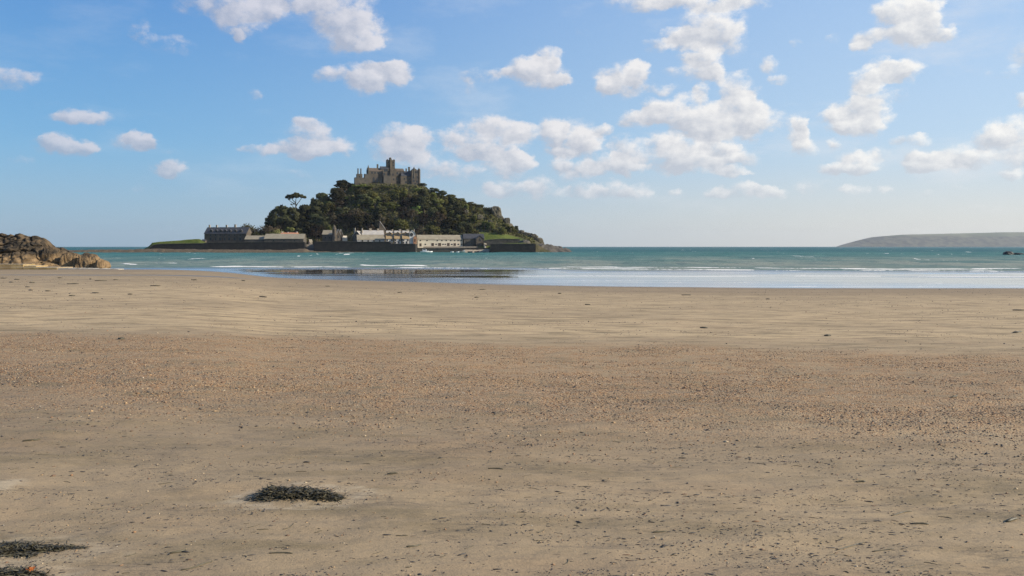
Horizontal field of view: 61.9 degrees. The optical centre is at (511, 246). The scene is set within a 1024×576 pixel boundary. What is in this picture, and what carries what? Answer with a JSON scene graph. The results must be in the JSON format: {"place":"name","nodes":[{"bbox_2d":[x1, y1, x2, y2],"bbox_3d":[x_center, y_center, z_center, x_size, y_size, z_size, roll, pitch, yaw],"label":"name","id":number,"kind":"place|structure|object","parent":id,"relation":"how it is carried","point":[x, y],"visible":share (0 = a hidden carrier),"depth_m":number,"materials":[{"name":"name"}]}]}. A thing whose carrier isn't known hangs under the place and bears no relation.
{"place":"outdoors","nodes":[
{"label":"outdoors","id":0,"kind":"place"},
{"bbox_2d":[145,183,571,251],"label":"hill","id":1,"kind":"structure","parent":0,"point":[488,235],"depth_m":707.28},
{"bbox_2d":[150,242,306,249],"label":"sea wall","id":2,"kind":"structure","parent":1,"relation":"on","point":[253,245],"depth_m":650.00,"materials":[{"name":"stone"}]},
{"bbox_2d":[204,224,252,241],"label":"terrace house","id":3,"kind":"structure","parent":1,"relation":"on","point":[226,234],"depth_m":669.01,"materials":[{"name":"stone"}]},
{"bbox_2d":[244,236,264,241],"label":"boathouse","id":4,"kind":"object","parent":1,"relation":"on","point":[254,239],"visible":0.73,"depth_m":661.00,"materials":[{"name":"stone"}]},
{"bbox_2d":[251,225,282,235],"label":"domed bush","id":5,"kind":"object","parent":1,"relation":"on","point":[266,229],"visible":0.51,"depth_m":677.61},
{"bbox_2d":[265,214,279,229],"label":"pine tree","id":6,"kind":"object","parent":1,"relation":"on","point":[268,223],"visible":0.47,"depth_m":696.39,"materials":[{"name":"green plant"}]},
{"bbox_2d":[264,229,283,234],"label":"domed bush","id":7,"kind":"object","parent":1,"relation":"on","point":[276,232],"visible":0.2,"depth_m":676.72,"materials":[{"name":"green plant"}]},
{"bbox_2d":[267,204,295,231],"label":"pine tree","id":8,"kind":"object","parent":1,"relation":"on","point":[280,211],"visible":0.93,"depth_m":696.83,"materials":[{"name":"green plant"}]},
{"bbox_2d":[264,234,306,241],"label":"long shed","id":9,"kind":"structure","parent":1,"relation":"on","point":[285,237],"depth_m":658.39,"materials":[{"name":"stone"}]},
{"bbox_2d":[284,227,294,231],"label":"oak tree","id":10,"kind":"object","parent":1,"relation":"on","point":[288,229],"visible":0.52,"depth_m":693.84,"materials":[{"name":"green plant"}]},
{"bbox_2d":[284,207,303,229],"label":"pine tree","id":11,"kind":"object","parent":1,"relation":"on","point":[295,216],"visible":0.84,"depth_m":699.47,"materials":[{"name":"green plant"}]},
{"bbox_2d":[285,192,306,208],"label":"umbrella pine","id":12,"kind":"object","parent":1,"relation":"on","point":[289,197],"visible":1,"depth_m":711.14,"materials":[{"name":"green plant"}]},
{"bbox_2d":[294,227,304,233],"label":"pine tree","id":13,"kind":"object","parent":1,"relation":"on","point":[300,230],"visible":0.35,"depth_m":692.49,"materials":[{"name":"green plant"}]},
{"bbox_2d":[298,204,313,225],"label":"pine tree","id":14,"kind":"object","parent":1,"relation":"on","point":[304,212],"visible":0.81,"depth_m":703.53,"materials":[{"name":"green plant"}]},
{"bbox_2d":[303,221,317,236],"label":"pine tree","id":15,"kind":"object","parent":1,"relation":"on","point":[308,225],"visible":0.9,"depth_m":696.84,"materials":[{"name":"green plant"}]},
{"bbox_2d":[307,213,319,226],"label":"pine tree","id":16,"kind":"object","parent":1,"relation":"on","point":[311,216],"visible":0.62,"depth_m":701.99,"materials":[{"name":"green plant"}]},
{"bbox_2d":[309,224,324,241],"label":"budding tree","id":17,"kind":"object","parent":1,"relation":"on","point":[315,233],"visible":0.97,"depth_m":693.29,"materials":[{"name":"green plant"}]},
{"bbox_2d":[307,201,328,218],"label":"pine tree","id":18,"kind":"object","parent":1,"relation":"on","point":[316,206],"visible":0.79,"depth_m":706.35,"materials":[{"name":"green plant"}]},
{"bbox_2d":[314,216,331,230],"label":"pine tree","id":19,"kind":"object","parent":1,"relation":"on","point":[325,222],"visible":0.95,"depth_m":696.38,"materials":[{"name":"green plant"}]},
{"bbox_2d":[316,193,329,201],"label":"pine tree","id":20,"kind":"object","parent":1,"relation":"on","point":[322,197],"visible":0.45,"depth_m":724.48,"materials":[{"name":"green plant"}]},
{"bbox_2d":[322,230,331,240],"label":"dark cottage","id":21,"kind":"structure","parent":1,"relation":"on","point":[326,235],"depth_m":684.00,"materials":[{"name":"stone"}]},
{"bbox_2d":[320,202,336,217],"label":"oak tree","id":22,"kind":"object","parent":1,"relation":"on","point":[329,207],"visible":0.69,"depth_m":710.85,"materials":[{"name":"green plant"}]},
{"bbox_2d":[328,187,337,197],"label":"pine tree","id":23,"kind":"object","parent":1,"relation":"on","point":[332,190],"visible":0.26,"depth_m":733.73,"materials":[{"name":"green plant"}]},
{"bbox_2d":[328,212,345,224],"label":"budding tree","id":24,"kind":"object","parent":1,"relation":"on","point":[334,220],"visible":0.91,"depth_m":700.54,"materials":[{"name":"green plant"}]},
{"bbox_2d":[333,199,343,211],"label":"budding tree","id":25,"kind":"object","parent":1,"relation":"on","point":[340,203],"visible":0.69,"depth_m":716.20,"materials":[{"name":"green plant"}]},
{"bbox_2d":[330,190,347,204],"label":"pine tree","id":26,"kind":"object","parent":1,"relation":"on","point":[338,195],"visible":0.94,"depth_m":721.31,"materials":[{"name":"green plant"}]},
{"bbox_2d":[332,225,346,240],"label":"turreted lodge","id":27,"kind":"structure","parent":1,"relation":"on","point":[337,235],"depth_m":676.31,"materials":[{"name":"stone"}]},
{"bbox_2d":[331,207,349,219],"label":"pine tree","id":28,"kind":"object","parent":1,"relation":"on","point":[343,210],"visible":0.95,"depth_m":705.18,"materials":[{"name":"green plant"}]},
{"bbox_2d":[333,179,350,190],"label":"pine tree","id":29,"kind":"object","parent":1,"relation":"on","point":[343,183],"visible":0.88,"depth_m":738.52,"materials":[{"name":"green plant"}]},
{"bbox_2d":[338,210,356,221],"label":"budding tree","id":30,"kind":"object","parent":1,"relation":"on","point":[348,215],"visible":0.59,"depth_m":701.46,"materials":[{"name":"green plant"}]},
{"bbox_2d":[348,208,363,218],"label":"budding tree","id":31,"kind":"object","parent":1,"relation":"on","point":[357,211],"visible":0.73,"depth_m":703.88,"materials":[{"name":"green plant"}]},
{"bbox_2d":[350,214,364,230],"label":"pine tree","id":32,"kind":"object","parent":1,"relation":"on","point":[357,223],"visible":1,"depth_m":694.67,"materials":[{"name":"green plant"}]},
{"bbox_2d":[353,228,362,240],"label":"gabled house","id":33,"kind":"structure","parent":1,"relation":"on","point":[356,233],"depth_m":672.40,"materials":[{"name":"stone"}]},
{"bbox_2d":[353,189,365,199],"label":"oak tree","id":34,"kind":"object","parent":1,"relation":"on","point":[357,191],"visible":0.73,"depth_m":720.95,"materials":[{"name":"green plant"}]},
{"bbox_2d":[355,193,369,208],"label":"pine tree","id":35,"kind":"object","parent":1,"relation":"on","point":[363,199],"visible":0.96,"depth_m":714.65,"materials":[{"name":"green plant"}]},
{"bbox_2d":[363,214,375,225],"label":"pine tree","id":36,"kind":"object","parent":1,"relation":"on","point":[371,219],"visible":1,"depth_m":699.46,"materials":[{"name":"green plant"}]},
{"bbox_2d":[356,235,384,240],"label":"pale roofed wing","id":37,"kind":"structure","parent":1,"relation":"on","point":[370,237],"depth_m":665.34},
{"bbox_2d":[362,228,383,234],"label":"pale roofed house","id":38,"kind":"structure","parent":1,"relation":"on","point":[370,231],"depth_m":678.33,"materials":[{"name":"white tile"}]},
{"bbox_2d":[367,191,378,198],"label":"oak tree","id":39,"kind":"object","parent":1,"relation":"on","point":[371,194],"visible":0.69,"depth_m":720.41,"materials":[{"name":"green plant"}]},
{"bbox_2d":[368,196,382,208],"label":"oak tree","id":40,"kind":"object","parent":1,"relation":"on","point":[373,203],"visible":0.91,"depth_m":715.17,"materials":[{"name":"green plant"}]},
{"bbox_2d":[372,206,386,221],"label":"pine tree","id":41,"kind":"object","parent":1,"relation":"on","point":[379,210],"visible":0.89,"depth_m":704.69,"materials":[{"name":"green plant"}]},
{"bbox_2d":[374,213,386,226],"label":"budding tree","id":42,"kind":"object","parent":1,"relation":"on","point":[377,221],"visible":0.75,"depth_m":699.14,"materials":[{"name":"green plant"}]},
{"bbox_2d":[378,221,385,240],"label":"pointed turret","id":43,"kind":"object","parent":1,"relation":"on","point":[381,226],"visible":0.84,"depth_m":684.23,"materials":[{"name":"stone"}]},
{"bbox_2d":[379,195,391,205],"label":"oak tree","id":44,"kind":"object","parent":1,"relation":"on","point":[385,198],"visible":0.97,"depth_m":716.60,"materials":[{"name":"green plant"}]},
{"bbox_2d":[354,157,419,186],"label":"castle","id":45,"kind":"structure","parent":1,"relation":"on","point":[389,173],"depth_m":748.99,"materials":[{"name":"stone"}]},
{"bbox_2d":[385,232,392,241],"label":"front extension","id":46,"kind":"object","parent":1,"relation":"on","point":[388,236],"visible":0.74,"depth_m":662.23,"materials":[{"name":"stone"}]},
{"bbox_2d":[384,218,394,230],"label":"oak tree","id":47,"kind":"object","parent":1,"relation":"on","point":[387,224],"visible":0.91,"depth_m":697.22,"materials":[{"name":"green plant"}]},
{"bbox_2d":[383,202,399,210],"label":"broadleaf tree","id":48,"kind":"object","parent":1,"relation":"on","point":[391,206],"visible":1,"depth_m":713.63,"materials":[{"name":"green plant"}]},
{"bbox_2d":[389,189,401,201],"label":"oak tree","id":49,"kind":"object","parent":1,"relation":"on","point":[394,193],"visible":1,"depth_m":720.64,"materials":[{"name":"green plant"}]},
{"bbox_2d":[394,232,400,243],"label":"front extension","id":50,"kind":"object","parent":1,"relation":"on","point":[397,237],"visible":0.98,"depth_m":661.88,"materials":[{"name":"stone"}]},
{"bbox_2d":[393,219,408,230],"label":"oak tree","id":51,"kind":"object","parent":1,"relation":"on","point":[399,222],"visible":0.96,"depth_m":695.61,"materials":[{"name":"green plant"}]},
{"bbox_2d":[396,206,409,218],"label":"budding tree","id":52,"kind":"object","parent":1,"relation":"on","point":[403,214],"visible":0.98,"depth_m":706.38,"materials":[{"name":"green plant"}]},
{"bbox_2d":[398,188,407,198],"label":"oak tree","id":53,"kind":"object","parent":1,"relation":"on","point":[403,192],"visible":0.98,"depth_m":724.44,"materials":[{"name":"green plant"}]},
{"bbox_2d":[402,232,408,243],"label":"front extension","id":54,"kind":"object","parent":1,"relation":"on","point":[405,237],"visible":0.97,"depth_m":661.89,"materials":[{"name":"tile"}]},
{"bbox_2d":[399,193,412,206],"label":"budding tree","id":55,"kind":"object","parent":1,"relation":"on","point":[403,202],"visible":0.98,"depth_m":716.89,"materials":[{"name":"green plant"}]},
{"bbox_2d":[405,209,418,222],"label":"budding tree","id":56,"kind":"object","parent":1,"relation":"on","point":[411,214],"visible":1,"depth_m":705.87,"materials":[{"name":"green plant"}]},
{"bbox_2d":[409,229,416,243],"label":"arched house","id":57,"kind":"structure","parent":1,"relation":"on","point":[412,238],"depth_m":662.73,"materials":[{"name":"grey brick"}]},
{"bbox_2d":[409,195,419,206],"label":"oak tree","id":58,"kind":"object","parent":1,"relation":"on","point":[414,198],"visible":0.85,"depth_m":716.86,"materials":[{"name":"green plant"}]},
{"bbox_2d":[412,206,422,216],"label":"broadleaf tree","id":59,"kind":"object","parent":1,"relation":"on","point":[416,208],"visible":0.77,"depth_m":711.16,"materials":[{"name":"green plant"}]},
{"bbox_2d":[303,182,534,243],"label":"undergrowth","id":60,"kind":"object","parent":1,"relation":"on","point":[531,240],"visible":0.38,"depth_m":718.60,"materials":[{"name":"green plant"}]},
{"bbox_2d":[415,225,427,235],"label":"budding tree","id":61,"kind":"object","parent":1,"relation":"on","point":[422,233],"visible":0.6,"depth_m":693.68,"materials":[{"name":"green plant"}]},
{"bbox_2d":[415,196,431,213],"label":"pine tree","id":62,"kind":"object","parent":1,"relation":"on","point":[423,202],"visible":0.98,"depth_m":714.50,"materials":[{"name":"green plant"}]},
{"bbox_2d":[416,189,430,199],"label":"pine tree","id":63,"kind":"object","parent":1,"relation":"on","point":[423,192],"visible":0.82,"depth_m":720.63,"materials":[{"name":"green plant"}]},
{"bbox_2d":[418,213,428,227],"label":"budding tree","id":64,"kind":"object","parent":1,"relation":"on","point":[421,221],"visible":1,"depth_m":703.76,"materials":[{"name":"green plant"}]},
{"bbox_2d":[423,225,439,234],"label":"oak tree","id":65,"kind":"object","parent":1,"relation":"on","point":[433,229],"visible":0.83,"depth_m":694.61,"materials":[{"name":"green plant"}]},
{"bbox_2d":[427,207,437,217],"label":"pine tree","id":66,"kind":"object","parent":1,"relation":"on","point":[431,211],"visible":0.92,"depth_m":709.38,"materials":[{"name":"green plant"}]},
{"bbox_2d":[430,198,443,207],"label":"oak tree","id":67,"kind":"object","parent":1,"relation":"on","point":[437,202],"visible":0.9,"depth_m":722.49,"materials":[{"name":"green plant"}]},
{"bbox_2d":[429,212,446,231],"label":"budding tree","id":68,"kind":"object","parent":1,"relation":"on","point":[440,218],"visible":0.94,"depth_m":702.36,"materials":[{"name":"green plant"}]},
{"bbox_2d":[416,235,462,247],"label":"warehouse","id":69,"kind":"structure","parent":1,"relation":"on","point":[438,240],"depth_m":677.74,"materials":[{"name":"paint"}]},
{"bbox_2d":[436,190,446,194],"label":"pine tree","id":70,"kind":"object","parent":1,"relation":"on","point":[442,192],"visible":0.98,"depth_m":740.00,"materials":[{"name":"green plant"}]},
{"bbox_2d":[437,206,446,215],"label":"oak tree","id":71,"kind":"object","parent":1,"relation":"on","point":[442,210],"visible":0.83,"depth_m":714.95,"materials":[{"name":"green plant"}]},
{"bbox_2d":[439,195,448,205],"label":"oak tree","id":72,"kind":"object","parent":1,"relation":"on","point":[445,203],"visible":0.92,"depth_m":726.45,"materials":[{"name":"green plant"}]},
{"bbox_2d":[441,229,453,234],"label":"pine tree","id":73,"kind":"object","parent":1,"relation":"on","point":[448,232],"visible":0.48,"depth_m":692.36,"materials":[{"name":"green plant"}]},
{"bbox_2d":[442,218,455,228],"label":"pine tree","id":74,"kind":"object","parent":1,"relation":"on","point":[447,223],"visible":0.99,"depth_m":701.33,"materials":[{"name":"green plant"}]},
{"bbox_2d":[444,205,453,210],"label":"pine tree","id":75,"kind":"object","parent":1,"relation":"on","point":[449,208],"visible":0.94,"depth_m":721.62,"materials":[{"name":"green plant"}]},
{"bbox_2d":[417,248,489,251],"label":"quay wall","id":76,"kind":"structure","parent":1,"relation":"on","point":[442,249],"depth_m":672.00,"materials":[{"name":"stone"}]},
{"bbox_2d":[450,200,460,207],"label":"pine tree","id":77,"kind":"object","parent":1,"relation":"on","point":[454,203],"visible":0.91,"depth_m":724.73,"materials":[{"name":"green plant"}]},
{"bbox_2d":[456,226,464,232],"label":"pine tree","id":78,"kind":"object","parent":1,"relation":"on","point":[459,229],"visible":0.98,"depth_m":698.61,"materials":[{"name":"green plant"}]},
{"bbox_2d":[463,222,472,232],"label":"pine tree","id":79,"kind":"object","parent":1,"relation":"on","point":[466,225],"visible":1,"depth_m":702.68,"materials":[{"name":"green plant"}]},
{"bbox_2d":[462,234,484,245],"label":"stone barn","id":80,"kind":"structure","parent":1,"relation":"on","point":[468,239],"depth_m":682.00,"materials":[{"name":"stone"}]},
{"bbox_2d":[470,214,477,223],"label":"oak tree","id":81,"kind":"object","parent":1,"relation":"on","point":[473,219],"visible":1,"depth_m":716.03,"materials":[{"name":"green plant"}]},
{"bbox_2d":[475,235,483,245],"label":"gable wing","id":82,"kind":"structure","parent":1,"relation":"on","point":[479,239],"depth_m":677.51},
{"bbox_2d":[485,222,494,230],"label":"oak tree","id":83,"kind":"object","parent":1,"relation":"on","point":[490,224],"visible":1,"depth_m":706.79,"materials":[{"name":"green plant"}]},
{"bbox_2d":[491,206,501,216],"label":"crag","id":84,"kind":"structure","parent":1,"relation":"on","point":[495,211],"depth_m":733.84,"materials":[{"name":"stone"}]},
{"bbox_2d":[483,239,519,245],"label":"garden wall","id":85,"kind":"structure","parent":1,"relation":"on","point":[494,241],"depth_m":676.00,"materials":[{"name":"stone"}]},
{"bbox_2d":[506,226,514,232],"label":"oak tree","id":86,"kind":"object","parent":1,"relation":"on","point":[510,230],"visible":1,"depth_m":716.70,"materials":[{"name":"green plant"}]},
{"bbox_2d":[464,249,489,252],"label":"harbour beach","id":87,"kind":"structure","parent":0,"point":[486,250],"depth_m":663.31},
{"bbox_2d":[0,269,1023,575],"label":"beach","id":88,"kind":"structure","parent":0,"point":[926,327],"depth_m":8.54,"materials":[{"name":"sand"}]},
{"bbox_2d":[0,564,50,575],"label":"seaweed heap","id":89,"kind":"object","parent":88,"relation":"on","point":[22,571],"visible":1,"depth_m":4.39,"materials":[{"name":"brown"}]},
{"bbox_2d":[0,538,67,558],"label":"seaweed heap","id":90,"kind":"object","parent":88,"relation":"on","point":[21,549],"visible":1,"depth_m":4.75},
{"bbox_2d":[0,233,72,266],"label":"rock outcrop","id":91,"kind":"object","parent":88,"relation":"on","point":[19,248],"visible":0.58,"depth_m":175.96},
{"bbox_2d":[40,245,59,260],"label":"boulder","id":92,"kind":"object","parent":88,"relation":"on","point":[51,251],"visible":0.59,"depth_m":175.59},
{"bbox_2d":[0,264,118,269],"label":"wet sand","id":93,"kind":"structure","parent":88,"relation":"on","point":[21,267],"depth_m":166.20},
{"bbox_2d":[39,541,89,549],"bbox_3d":[-2.525,1.688,4.818,0.309,0.042,0.124,0,0,0],"label":"seaweed scrap","id":94,"kind":"object","parent":88,"relation":"on","point":[71,546],"visible":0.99,"depth_m":4.82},
{"bbox_2d":[59,252,79,266],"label":"boulder","id":95,"kind":"object","parent":88,"relation":"on","point":[67,259],"visible":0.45,"depth_m":174.31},
{"bbox_2d":[75,252,99,267],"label":"boulder","id":96,"kind":"object","parent":88,"relation":"on","point":[86,260],"visible":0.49,"depth_m":172.49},
{"bbox_2d":[93,259,110,267],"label":"boulder","id":97,"kind":"object","parent":88,"relation":"on","point":[100,263],"visible":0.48,"depth_m":171.26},
{"bbox_2d":[181,561,211,569],"bbox_3d":[-1.670,1.695,4.529,0.020,0.012,0.175,0,0,44],"label":"seaweed strand","id":98,"kind":"object","parent":88,"relation":"on","point":[197,565],"visible":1,"depth_m":4.52},
{"bbox_2d":[244,484,347,503],"bbox_3d":[-1.490,1.714,5.977,0.730,0.097,0.342,0,0,0],"label":"seaweed heap","id":99,"kind":"object","parent":88,"relation":"on","point":[284,492],"visible":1,"depth_m":5.91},
{"bbox_2d":[0,276,1021,354],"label":"debris","id":100,"kind":"object","parent":88,"relation":"attached to","point":[512,304],"visible":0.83,"depth_m":36.51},
{"bbox_2d":[0,325,1023,535],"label":"shingle","id":101,"kind":"object","parent":88,"relation":"on","point":[566,382],"visible":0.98,"depth_m":12.04,"materials":[{"name":"gravel"}]},
{"bbox_2d":[0,377,1023,575],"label":"weed litter","id":102,"kind":"object","parent":88,"relation":"on","point":[901,524],"visible":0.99,"depth_m":5.83,"materials":[{"name":"plant"}]},
{"bbox_2d":[0,355,1023,476],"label":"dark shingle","id":103,"kind":"object","parent":88,"relation":"on","point":[466,410],"visible":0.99,"depth_m":9.67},
{"bbox_2d":[0,366,1023,575],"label":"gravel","id":104,"kind":"structure","parent":0,"point":[761,549],"depth_m":5.74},
{"bbox_2d":[0,0,1023,246],"label":"sky","id":105,"kind":"structure","parent":0,"point":[124,123],"materials":[{"name":"blue"}]},
{"bbox_2d":[59,247,1023,287],"bbox_3d":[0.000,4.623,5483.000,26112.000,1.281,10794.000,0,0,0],"label":"sea","id":106,"kind":"structure","parent":0,"point":[870,267],"depth_m":198.95,"materials":[{"name":"liquid"}]},
{"bbox_2d":[69,249,339,252],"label":"reef","id":107,"kind":"object","parent":106,"relation":"in","point":[207,250],"visible":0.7,"depth_m":639.76},
{"bbox_2d":[314,241,416,251],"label":"harbour pier","id":108,"kind":"structure","parent":106,"relation":"in","point":[360,246],"depth_m":650.00,"materials":[{"name":"stone"}]},
{"bbox_2d":[490,244,535,251],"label":"harbour pier","id":109,"kind":"structure","parent":106,"relation":"in","point":[512,247],"depth_m":650.00,"materials":[{"name":"stone"}]},
{"bbox_2d":[538,243,570,251],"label":"rocky point","id":110,"kind":"structure","parent":106,"relation":"in","point":[550,247],"depth_m":671.01,"materials":[{"name":"stone"}]},
{"bbox_2d":[837,232,1023,246],"bbox_3d":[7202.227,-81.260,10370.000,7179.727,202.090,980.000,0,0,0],"label":"headland","id":111,"kind":"structure","parent":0,"point":[1004,239],"depth_m":10046.78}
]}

